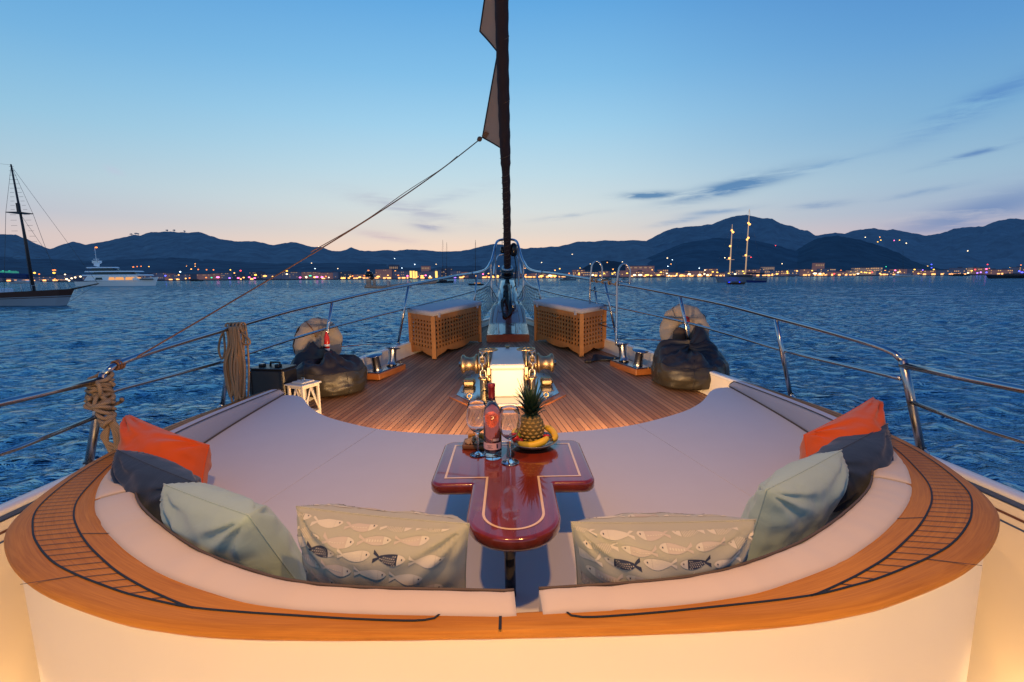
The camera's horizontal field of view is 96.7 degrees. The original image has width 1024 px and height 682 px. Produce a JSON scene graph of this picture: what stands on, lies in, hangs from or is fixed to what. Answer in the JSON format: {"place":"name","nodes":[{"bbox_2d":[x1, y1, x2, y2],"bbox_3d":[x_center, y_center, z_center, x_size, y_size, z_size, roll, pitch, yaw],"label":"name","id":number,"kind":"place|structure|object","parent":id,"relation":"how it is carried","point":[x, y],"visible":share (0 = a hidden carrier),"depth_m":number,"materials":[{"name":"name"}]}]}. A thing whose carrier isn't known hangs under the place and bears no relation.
{"place":"outdoors","nodes":[
{"label":"outdoors","id":0,"kind":"place"},
{"bbox_2d":[0,257,564,276],"bbox_3d":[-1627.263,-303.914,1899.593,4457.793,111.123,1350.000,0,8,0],"label":"hills","id":1,"kind":"structure","parent":0,"point":[44,267],"depth_m":1711.17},
{"bbox_2d":[0,231,656,272],"bbox_3d":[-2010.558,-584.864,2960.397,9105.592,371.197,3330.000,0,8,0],"label":"hills","id":2,"kind":"structure","parent":0,"point":[563,258],"depth_m":2685.52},
{"bbox_2d":[0,274,1002,281],"bbox_3d":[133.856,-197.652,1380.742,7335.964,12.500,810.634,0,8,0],"label":"shore","id":3,"kind":"structure","parent":0,"point":[512,278],"depth_m":995.93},
{"bbox_2d":[56,274,72,280],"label":"building","id":4,"kind":"structure","parent":3,"relation":"on","point":[67,276],"depth_m":1003.62,"materials":[{"name":"grey"}]},
{"bbox_2d":[152,272,169,279],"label":"building","id":5,"kind":"structure","parent":3,"relation":"on","point":[160,275],"depth_m":1092.26,"materials":[{"name":"grey"}]},
{"bbox_2d":[168,274,183,279],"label":"building","id":6,"kind":"structure","parent":3,"relation":"on","point":[177,276],"depth_m":1023.37,"materials":[{"name":"grey"}]},
{"bbox_2d":[197,273,212,279],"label":"building","id":7,"kind":"structure","parent":3,"relation":"on","point":[202,276],"depth_m":1057.89,"materials":[{"name":"grey"}]},
{"bbox_2d":[221,272,231,278],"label":"building","id":8,"kind":"structure","parent":3,"relation":"on","point":[226,275],"depth_m":1058.10,"materials":[{"name":"grey"}]},
{"bbox_2d":[232,272,244,278],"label":"building","id":9,"kind":"structure","parent":3,"relation":"on","point":[236,275],"depth_m":1092.44,"materials":[{"name":"grey"}]},
{"bbox_2d":[249,271,264,278],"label":"building","id":10,"kind":"structure","parent":3,"relation":"on","point":[260,273],"depth_m":1092.14,"materials":[{"name":"grey"}]},
{"bbox_2d":[266,273,281,278],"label":"building","id":11,"kind":"structure","parent":3,"relation":"on","point":[269,276],"depth_m":1092.54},
{"bbox_2d":[282,271,299,278],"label":"building","id":12,"kind":"structure","parent":3,"relation":"on","point":[293,275],"depth_m":1057.78,"materials":[{"name":"grey"}]},
{"bbox_2d":[301,271,320,278],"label":"building","id":13,"kind":"structure","parent":3,"relation":"on","point":[312,273],"depth_m":1057.64,"materials":[{"name":"grey"}]},
{"bbox_2d":[318,272,332,278],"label":"building","id":14,"kind":"structure","parent":3,"relation":"on","point":[329,275],"depth_m":1003.42,"materials":[{"name":"grey"}]},
{"bbox_2d":[338,271,352,277],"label":"building","id":15,"kind":"structure","parent":3,"relation":"on","point":[347,274],"depth_m":1092.35,"materials":[{"name":"grey"}]},
{"bbox_2d":[375,268,391,278],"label":"building","id":16,"kind":"structure","parent":3,"relation":"on","point":[383,273],"depth_m":1003.07,"materials":[{"name":"grey"}]},
{"bbox_2d":[393,270,409,278],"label":"building","id":17,"kind":"structure","parent":3,"relation":"on","point":[403,274],"depth_m":1022.92,"materials":[{"name":"grey"}]},
{"bbox_2d":[421,270,434,277],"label":"building","id":18,"kind":"structure","parent":3,"relation":"on","point":[431,273],"depth_m":1022.97,"materials":[{"name":"grey"}]},
{"bbox_2d":[441,268,452,276],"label":"building","id":19,"kind":"structure","parent":3,"relation":"on","point":[448,270],"depth_m":1091.27,"materials":[{"name":"grey"}]},
{"bbox_2d":[628,270,645,276],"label":"building","id":20,"kind":"structure","parent":3,"relation":"on","point":[638,272],"depth_m":1003.34,"materials":[{"name":"grey"}]},
{"bbox_2d":[626,265,654,272],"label":"building","id":21,"kind":"structure","parent":3,"relation":"on","point":[647,269],"depth_m":1027.52,"materials":[{"name":"grey"}]},
{"bbox_2d":[664,271,681,276],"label":"building","id":22,"kind":"structure","parent":3,"relation":"on","point":[672,273],"depth_m":1003.71,"materials":[{"name":"grey"}]},
{"bbox_2d":[685,270,704,275],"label":"building","id":23,"kind":"structure","parent":3,"relation":"on","point":[695,272],"depth_m":1023.23,"materials":[{"name":"grey"}]},
{"bbox_2d":[703,268,717,275],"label":"building","id":24,"kind":"structure","parent":3,"relation":"on","point":[708,271],"depth_m":1091.89,"materials":[{"name":"grey"}]},
{"bbox_2d":[760,270,777,275],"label":"building","id":25,"kind":"structure","parent":3,"relation":"on","point":[770,272],"depth_m":1003.60,"materials":[{"name":"grey"}]},
{"bbox_2d":[785,268,799,274],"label":"building","id":26,"kind":"structure","parent":3,"relation":"on","point":[793,272],"depth_m":1057.77,"materials":[{"name":"grey"}]},
{"bbox_2d":[799,268,810,275],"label":"building","id":27,"kind":"structure","parent":3,"relation":"on","point":[805,272],"depth_m":1003.68,"materials":[{"name":"grey"}]},
{"bbox_2d":[812,263,824,271],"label":"building","id":28,"kind":"structure","parent":3,"relation":"on","point":[815,266],"depth_m":1042.39,"materials":[{"name":"grey"}]},
{"bbox_2d":[817,268,835,275],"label":"building","id":29,"kind":"structure","parent":3,"relation":"on","point":[825,271],"depth_m":1022.90,"materials":[{"name":"grey"}]},
{"bbox_2d":[827,270,847,275],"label":"building","id":30,"kind":"structure","parent":3,"relation":"on","point":[841,273],"depth_m":1003.75,"materials":[{"name":"grey"}]},
{"bbox_2d":[851,267,870,274],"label":"building","id":31,"kind":"structure","parent":3,"relation":"on","point":[862,270],"depth_m":1057.60,"materials":[{"name":"grey"}]},
{"bbox_2d":[865,266,882,274],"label":"building","id":32,"kind":"structure","parent":3,"relation":"on","point":[874,269],"depth_m":1057.01,"materials":[{"name":"grey"}]},
{"bbox_2d":[876,270,894,274],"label":"building","id":33,"kind":"structure","parent":3,"relation":"on","point":[887,272],"depth_m":1023.53,"materials":[{"name":"grey"}]},
{"bbox_2d":[889,268,906,273],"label":"building","id":34,"kind":"structure","parent":3,"relation":"on","point":[903,271],"depth_m":1057.71,"materials":[{"name":"grey"}]},
{"bbox_2d":[913,269,934,274],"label":"building","id":35,"kind":"structure","parent":3,"relation":"on","point":[926,272],"depth_m":1003.72,"materials":[{"name":"grey"}]},
{"bbox_2d":[936,269,952,274],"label":"building","id":36,"kind":"structure","parent":3,"relation":"on","point":[944,272],"depth_m":1003.98,"materials":[{"name":"grey"}]},
{"bbox_2d":[949,267,966,274],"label":"building","id":37,"kind":"structure","parent":3,"relation":"on","point":[960,270],"depth_m":1003.41,"materials":[{"name":"grey"}]},
{"bbox_2d":[972,267,987,273],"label":"building","id":38,"kind":"structure","parent":3,"relation":"on","point":[979,270],"depth_m":1058.51,"materials":[{"name":"grey"}]},
{"bbox_2d":[991,268,1013,274],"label":"building","id":39,"kind":"structure","parent":3,"relation":"on","point":[1000,271],"depth_m":1003.51,"materials":[{"name":"grey"}]},
{"bbox_2d":[309,324,706,434],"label":"deck","id":40,"kind":"structure","parent":0,"point":[414,396],"depth_m":4.36,"materials":[{"name":"brown wood"}]},
{"bbox_2d":[0,317,489,681],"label":"bulwark","id":41,"kind":"object","parent":40,"relation":"attached to","point":[18,660],"visible":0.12,"depth_m":2.06,"materials":[{"name":"white"}]},
{"bbox_2d":[0,238,1023,467],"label":"guard rail","id":42,"kind":"object","parent":41,"relation":"attached to","point":[905,366],"visible":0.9,"depth_m":2.88,"materials":[{"name":"metal"}]},
{"bbox_2d":[83,372,123,452],"bbox_3d":[-2.112,0.379,2.387,0.281,0.418,0.153,2,8,16],"label":"rope coil","id":43,"kind":"object","parent":42,"relation":"hanging from","point":[100,401],"visible":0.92,"depth_m":2.34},
{"bbox_2d":[217,322,250,402],"bbox_3d":[-2.079,0.171,3.420,0.240,0.623,0.145,-3,9,-20],"label":"rope coil","id":44,"kind":"object","parent":42,"relation":"hanging from","point":[234,365],"visible":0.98,"depth_m":3.40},
{"bbox_2d":[110,136,482,370],"bbox_3d":[-1.350,-1.783,5.383,0.087,3.025,6.552,2,8,14],"label":"sheet rope","id":45,"kind":"object","parent":42,"relation":"attached to","point":[122,366],"visible":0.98,"depth_m":3.90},
{"bbox_2d":[292,317,342,354],"bbox_3d":[-2.088,0.022,4.915,0.152,0.555,0.540,7,11,42],"label":"lifebuoy","id":46,"kind":"object","parent":42,"relation":"attached to","point":[299,345],"visible":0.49,"depth_m":4.85,"materials":[{"name":"fabric"}]},
{"bbox_2d":[324,332,329,350],"bbox_3d":[-1.926,0.005,4.734,0.062,0.210,0.062,-1,8,0],"label":"buoy light","id":47,"kind":"object","parent":42,"relation":"attached to","point":[326,341],"visible":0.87,"depth_m":4.71,"materials":[{"name":"red plastic"}]},
{"bbox_2d":[364,271,436,288],"bbox_3d":[-1.845,-1.017,7.519,1.186,0.295,0.136,-1,8,0],"label":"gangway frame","id":48,"kind":"object","parent":42,"relation":"attached to","point":[368,280],"visible":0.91,"depth_m":7.51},
{"bbox_2d":[475,286,496,321],"bbox_3d":[-0.499,-0.715,8.677,0.220,0.654,1.302,1,8,13],"label":"bow net","id":49,"kind":"object","parent":42,"relation":"attached to","point":[488,302],"visible":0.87,"depth_m":8.74,"materials":[{"name":"white"}]},
{"bbox_2d":[510,243,517,290],"bbox_3d":[0.044,-1.554,9.719,0.160,1.068,0.156,-1,8,0],"label":"navigation lamp","id":50,"kind":"object","parent":42,"relation":"attached to","point":[514,249],"visible":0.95,"depth_m":9.62,"materials":[{"name":"black metal"}]},
{"bbox_2d":[518,285,539,319],"bbox_3d":[0.335,-0.731,8.682,0.216,0.661,1.300,-2,8,-14],"label":"bow net","id":51,"kind":"object","parent":42,"relation":"attached to","point":[525,292],"visible":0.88,"depth_m":8.74,"materials":[{"name":"white"}]},
{"bbox_2d":[591,277,618,285],"bbox_3d":[1.237,-0.796,6.102,0.080,0.115,0.642,-4,9,-21],"label":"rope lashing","id":52,"kind":"object","parent":42,"relation":"attached to","point":[595,280],"visible":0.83,"depth_m":6.10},
{"bbox_2d":[589,260,630,346],"bbox_3d":[1.299,-0.522,6.114,0.226,1.130,0.827,-3,8,-18],"label":"boarding ladder","id":53,"kind":"object","parent":42,"relation":"hanging from","point":[616,294],"visible":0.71,"depth_m":5.86,"materials":[{"name":"metal"}]},
{"bbox_2d":[659,304,709,339],"bbox_3d":[1.912,-0.118,5.068,0.168,0.594,0.572,-8,11,-43],"label":"lifebuoy","id":54,"kind":"object","parent":42,"relation":"attached to","point":[694,314],"visible":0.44,"depth_m":5.04,"materials":[{"name":"fabric"}]},
{"bbox_2d":[672,316,689,339],"bbox_3d":[1.854,-0.093,5.010,0.164,0.365,0.148,-1,8,0],"label":"line bag","id":55,"kind":"object","parent":54,"relation":"hanging from","point":[679,333],"visible":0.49,"depth_m":4.95,"materials":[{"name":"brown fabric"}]},
{"bbox_2d":[250,361,296,395],"bbox_3d":[-2.101,0.406,4.029,0.343,0.451,0.210,1,8,12],"label":"equipment case","id":56,"kind":"object","parent":40,"relation":"on","point":[265,377],"visible":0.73,"depth_m":3.94,"materials":[{"name":"black plastic"}]},
{"bbox_2d":[285,377,320,413],"bbox_3d":[-1.805,0.487,3.954,0.210,0.344,0.210,3,9,23],"label":"lantern","id":57,"kind":"object","parent":40,"relation":"on","point":[304,384],"visible":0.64,"depth_m":3.91,"materials":[{"name":"white paint"}]},
{"bbox_2d":[291,341,367,397],"bbox_3d":[-1.888,0.263,4.674,0.786,0.497,0.751,-1,8,0],"label":"bean bag","id":58,"kind":"object","parent":40,"relation":"on","point":[334,373],"visible":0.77,"depth_m":4.44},
{"bbox_2d":[366,347,405,379],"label":"mooring bitts","id":59,"kind":"object","parent":40,"relation":"on","point":[378,371],"visible":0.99,"depth_m":5.13,"materials":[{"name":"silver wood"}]},
{"bbox_2d":[407,299,481,358],"bbox_3d":[-0.952,-0.226,6.674,0.596,0.714,1.509,3,9,25],"label":"deck box","id":60,"kind":"object","parent":40,"relation":"on","point":[438,328],"visible":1,"depth_m":6.28,"materials":[{"name":"brown wood"}]},
{"bbox_2d":[486,277,529,341],"bbox_3d":[-0.082,-0.710,8.660,0.672,0.991,3.350,-1,8,0],"label":"bowsprit","id":61,"kind":"object","parent":40,"relation":"attached to","point":[507,322],"visible":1,"depth_m":7.92,"materials":[{"name":"white wood"}]},
{"bbox_2d":[479,0,513,278],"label":"furled headsail","id":62,"kind":"object","parent":61,"relation":"attached to","point":[493,29],"visible":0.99,"depth_m":7.86,"materials":[{"name":"brown"}]},
{"bbox_2d":[450,345,565,407],"bbox_3d":[-0.046,0.270,4.772,1.130,0.484,1.450,-1,8,0],"label":"windlass","id":63,"kind":"object","parent":40,"relation":"on","point":[505,368],"visible":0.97,"depth_m":4.52,"materials":[{"name":"gold paint"}]},
{"bbox_2d":[533,297,606,356],"bbox_3d":[0.822,-0.256,6.684,0.601,0.712,1.509,-4,9,-26],"label":"deck box","id":64,"kind":"object","parent":40,"relation":"on","point":[571,324],"visible":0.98,"depth_m":6.29,"materials":[{"name":"brown wood"}]},
{"bbox_2d":[610,343,650,375],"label":"mooring bitts","id":65,"kind":"object","parent":40,"relation":"on","point":[636,367],"visible":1,"depth_m":5.13,"materials":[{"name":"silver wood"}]},
{"bbox_2d":[651,326,729,390],"bbox_3d":[1.837,0.148,4.694,0.745,0.597,0.754,-1,8,0],"label":"bean bag","id":66,"kind":"object","parent":40,"relation":"on","point":[695,360],"visible":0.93,"depth_m":4.53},
{"bbox_2d":[526,317,1023,681],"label":"bulwark","id":67,"kind":"object","parent":40,"relation":"attached to","point":[997,651],"visible":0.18,"depth_m":2.06,"materials":[{"name":"white"}]},
{"bbox_2d":[0,275,1023,504],"bbox_3d":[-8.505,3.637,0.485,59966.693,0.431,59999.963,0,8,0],"label":"water","id":68,"kind":"structure","parent":0,"point":[971,325],"depth_m":26.40,"materials":[{"name":"blue liquid"}]},
{"bbox_2d":[9,280,39,283],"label":"motorboat","id":69,"kind":"object","parent":68,"relation":"on","point":[22,282],"visible":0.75,"depth_m":505.19,"materials":[{"name":"white"}]},
{"bbox_2d":[0,164,98,305],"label":"wooden schooner","id":70,"kind":"object","parent":68,"relation":"on","point":[11,297],"visible":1,"depth_m":64.69,"materials":[{"name":"brown"}]},
{"bbox_2d":[68,247,157,285],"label":"motor yacht","id":71,"kind":"object","parent":68,"relation":"on","point":[109,276],"visible":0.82,"depth_m":258.69,"materials":[{"name":"white paint"}]},
{"bbox_2d":[468,240,483,284],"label":"sailing boat","id":72,"kind":"object","parent":68,"relation":"on","point":[478,283],"visible":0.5,"depth_m":202.15,"materials":[{"name":"grey"}]},
{"bbox_2d":[713,209,767,281],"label":"floodlit ketch","id":73,"kind":"object","parent":68,"relation":"on","point":[739,278],"visible":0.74,"depth_m":235.91,"materials":[{"name":"blue"}]},
{"bbox_2d":[889,267,919,276],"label":"sailing boat","id":74,"kind":"object","parent":68,"relation":"on","point":[903,275],"visible":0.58,"depth_m":533.66,"materials":[{"name":"white"}]},
{"bbox_2d":[986,273,1023,277],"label":"motorboat","id":75,"kind":"object","parent":68,"relation":"on","point":[1012,275],"visible":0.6,"depth_m":331.89,"materials":[{"name":"grey"}]},
{"bbox_2d":[0,0,1023,251],"label":"sky","id":76,"kind":"structure","parent":0,"point":[271,122],"materials":[{"name":"blue"}]},
{"bbox_2d":[582,260,625,271],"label":"hill","id":77,"kind":"structure","parent":0,"point":[611,266],"depth_m":1336.13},
{"bbox_2d":[584,354,631,362],"bbox_3d":[1.236,0.230,5.686,0.624,0.077,0.296,3,9,20],"label":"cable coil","id":78,"kind":"object","parent":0,"point":[596,357],"visible":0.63,"depth_m":5.74,"materials":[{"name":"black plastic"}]},
{"bbox_2d":[646,238,798,272],"bbox_3d":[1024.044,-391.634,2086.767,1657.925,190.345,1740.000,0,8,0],"label":"hills","id":79,"kind":"structure","parent":0,"point":[701,255],"depth_m":1768.35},
{"bbox_2d":[647,215,821,253],"bbox_3d":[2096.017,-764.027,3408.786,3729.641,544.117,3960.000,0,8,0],"label":"mountain","id":80,"kind":"structure","parent":0,"point":[769,231],"depth_m":3008.52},
{"bbox_2d":[796,235,943,271],"bbox_3d":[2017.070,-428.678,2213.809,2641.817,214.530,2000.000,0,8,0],"label":"hills","id":81,"kind":"structure","parent":0,"point":[837,253],"depth_m":1806.69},
{"bbox_2d":[816,218,1023,269],"bbox_3d":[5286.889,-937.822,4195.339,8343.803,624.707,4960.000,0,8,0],"label":"hills","id":82,"kind":"structure","parent":0,"point":[999,244],"depth_m":2987.50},
{"label":"side deck","id":83,"kind":"structure","parent":0,"visible":0},
{"bbox_2d":[4,381,999,681],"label":"seating coaming","id":84,"kind":"object","parent":83,"relation":"on","point":[896,601],"visible":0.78,"depth_m":1.13,"materials":[{"name":"paint"}]},
{"bbox_3d":[-0.026,0.807,2.457,3.669,0.231,2.529,-1,8,0],"label":"lounge base","id":85,"kind":"object","parent":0,"visible":0},
{"bbox_2d":[205,395,375,503],"bbox_3d":[-1.366,0.693,2.645,0.994,0.232,2.135,-1,8,0],"label":"sun mattress","id":86,"kind":"object","parent":85,"relation":"on","point":[266,453],"visible":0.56,"depth_m":2.69,"materials":[{"name":"fabric"}]},
{"bbox_2d":[95,469,125,498],"bbox_3d":[-1.671,0.670,1.992,0.150,0.237,0.542,-5,9,-31],"label":"backrest cushion","id":87,"kind":"object","parent":86,"relation":"on","point":[107,487],"visible":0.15,"depth_m":1.79,"materials":[{"name":"beige fabric"}]},
{"bbox_2d":[110,449,201,528],"bbox_3d":[-1.438,0.619,1.864,0.525,0.299,0.217,4,9,27],"label":"pillow","id":88,"kind":"object","parent":86,"relation":"on","point":[144,476],"visible":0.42,"depth_m":1.80,"materials":[{"name":"blue fabric"}]},
{"bbox_2d":[117,415,211,483],"bbox_3d":[-1.632,0.555,2.105,0.577,0.381,0.332,1,8,11],"label":"pillow","id":89,"kind":"object","parent":86,"relation":"on","point":[140,435],"visible":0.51,"depth_m":2.05,"materials":[{"name":"orange fabric"}]},
{"bbox_2d":[170,389,284,442],"bbox_3d":[-1.881,0.527,2.973,0.133,0.200,1.475,-1,8,-2],"label":"bolster","id":90,"kind":"object","parent":86,"relation":"on","point":[206,428],"visible":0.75,"depth_m":2.95,"materials":[{"name":"fabric"}]},
{"bbox_2d":[262,424,750,612],"bbox_3d":[-0.024,0.783,2.078,2.526,0.213,1.785,-1,8,0],"label":"sun mattress","id":91,"kind":"object","parent":85,"relation":"on","point":[635,468],"visible":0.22,"depth_m":2.15,"materials":[{"name":"fabric"}]},
{"bbox_2d":[160,482,306,580],"bbox_3d":[-0.948,0.663,1.532,0.574,0.328,0.246,3,9,23],"label":"pillow","id":92,"kind":"object","parent":91,"relation":"on","point":[237,528],"visible":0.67,"depth_m":1.43,"materials":[{"name":"green fabric"}]},
{"bbox_2d":[95,492,515,616],"bbox_3d":[-0.797,0.753,1.365,1.696,0.284,0.303,3,9,22],"label":"backrest cushion","id":93,"kind":"object","parent":91,"relation":"on","point":[130,526],"visible":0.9,"depth_m":1.19,"materials":[{"name":"beige fabric"}]},
{"bbox_2d":[296,504,469,587],"bbox_3d":[-0.378,0.665,1.359,0.523,0.359,0.270,-1,8,0],"label":"pillow","id":94,"kind":"object","parent":91,"relation":"on","point":[344,544],"visible":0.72,"depth_m":1.26,"materials":[{"name":"beige fabric"}]},
{"bbox_2d":[431,440,593,596],"bbox_3d":[0.005,0.664,1.752,0.624,0.286,0.815,-1,8,0],"label":"table","id":95,"kind":"object","parent":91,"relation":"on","point":[513,510],"visible":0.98,"depth_m":1.69,"materials":[{"name":"brown wood"}]},
{"bbox_2d":[462,438,483,449],"bbox_3d":[-0.156,0.467,2.072,0.136,0.019,0.103,-1,8,0],"label":"snack board","id":96,"kind":"object","parent":95,"relation":"on","point":[470,446],"visible":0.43,"depth_m":2.03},
{"bbox_2d":[465,436,483,444],"bbox_3d":[-0.171,0.445,2.054,0.090,0.032,0.062,-1,8,0],"label":"nut pile","id":97,"kind":"object","parent":96,"relation":"on","point":[468,441],"visible":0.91,"depth_m":2.04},
{"bbox_2d":[466,400,485,457],"bbox_3d":[-0.149,0.375,1.950,0.094,0.233,0.094,-1,8,0],"label":"wine glass","id":98,"kind":"object","parent":95,"relation":"on","point":[474,414],"visible":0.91,"depth_m":1.91,"materials":[{"name":"clear"}]},
{"bbox_2d":[483,383,501,459],"bbox_3d":[-0.083,0.336,1.915,0.076,0.322,0.077,-1,8,0],"label":"wine bottle","id":99,"kind":"object","parent":95,"relation":"on","point":[492,441],"visible":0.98,"depth_m":1.89,"materials":[{"name":"pink glass"}]},
{"bbox_2d":[498,405,520,465],"bbox_3d":[-0.009,0.385,1.862,0.094,0.233,0.094,-1,8,0],"label":"wine glass","id":100,"kind":"object","parent":95,"relation":"on","point":[509,422],"visible":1,"depth_m":1.82,"materials":[{"name":"clear"}]},
{"bbox_2d":[511,431,557,449],"bbox_3d":[0.095,0.457,2.057,0.222,0.034,0.222,-1,8,0],"label":"fruit plate","id":101,"kind":"object","parent":95,"relation":"on","point":[549,443],"visible":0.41,"depth_m":1.99,"materials":[{"name":"grey ceramic"}]},
{"bbox_2d":[512,378,547,441],"bbox_3d":[0.084,0.309,2.058,0.173,0.303,0.178,-1,8,0],"label":"pineapple","id":102,"kind":"object","parent":101,"relation":"on","point":[532,426],"visible":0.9,"depth_m":2.03,"materials":[{"name":"yellow plant"}]},
{"bbox_2d":[515,435,551,447],"bbox_3d":[0.098,0.444,1.988,0.166,0.048,0.048,-2,8,-8],"label":"banana","id":103,"kind":"object","parent":101,"relation":"on","point":[540,442],"visible":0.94,"depth_m":1.97,"materials":[{"name":"yellow food"}]},
{"bbox_2d":[544,425,557,440],"bbox_3d":[0.176,0.419,2.081,0.056,0.046,0.138,-3,8,-16],"label":"banana","id":104,"kind":"object","parent":101,"relation":"on","point":[551,430],"visible":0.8,"depth_m":2.06,"materials":[{"name":"yellow food"}]},
{"bbox_2d":[571,512,755,586],"bbox_3d":[0.440,0.662,1.338,0.548,0.344,0.271,-1,8,0],"label":"pillow","id":105,"kind":"object","parent":91,"relation":"on","point":[629,547],"visible":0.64,"depth_m":1.25,"materials":[{"name":"beige fabric"}]},
{"bbox_2d":[539,476,911,613],"bbox_3d":[0.812,0.731,1.387,1.577,0.294,0.281,-4,9,-25],"label":"backrest cushion","id":106,"kind":"object","parent":91,"relation":"on","point":[875,512],"visible":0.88,"depth_m":1.21,"materials":[{"name":"beige fabric"}]},
{"bbox_2d":[741,449,848,560],"bbox_3d":[1.043,0.614,1.682,0.602,0.329,0.214,-6,10,-34],"label":"pillow","id":107,"kind":"object","parent":91,"relation":"on","point":[792,502],"visible":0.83,"depth_m":1.54,"materials":[{"name":"green fabric"}]},
{"bbox_2d":[637,387,852,534],"bbox_3d":[1.308,0.647,2.658,0.994,0.232,2.135,-1,8,0],"label":"sun mattress","id":108,"kind":"object","parent":85,"relation":"on","point":[743,443],"visible":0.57,"depth_m":2.73,"materials":[{"name":"fabric"}]},
{"bbox_2d":[729,381,836,432],"bbox_3d":[1.814,0.465,2.991,0.132,0.200,1.475,0,8,1],"label":"bolster","id":109,"kind":"object","parent":108,"relation":"on","point":[805,418],"visible":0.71,"depth_m":2.98,"materials":[{"name":"fabric"}]},
{"bbox_2d":[799,397,885,458],"bbox_3d":[1.576,0.494,2.175,0.344,0.398,0.569,4,9,27],"label":"pillow","id":110,"kind":"object","parent":108,"relation":"on","point":[867,417],"visible":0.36,"depth_m":2.11,"materials":[{"name":"orange fabric"}]},
{"bbox_2d":[810,423,893,512],"bbox_3d":[1.453,0.546,1.976,0.579,0.309,0.254,-3,9,-21],"label":"pillow","id":111,"kind":"object","parent":108,"relation":"on","point":[864,455],"visible":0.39,"depth_m":1.89,"materials":[{"name":"blue fabric"}]},
{"bbox_2d":[871,451,910,483],"bbox_3d":[1.618,0.617,2.008,0.148,0.239,0.542,4,9,30],"label":"backrest cushion","id":112,"kind":"object","parent":108,"relation":"on","point":[896,469],"visible":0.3,"depth_m":1.82,"materials":[{"name":"beige fabric"}]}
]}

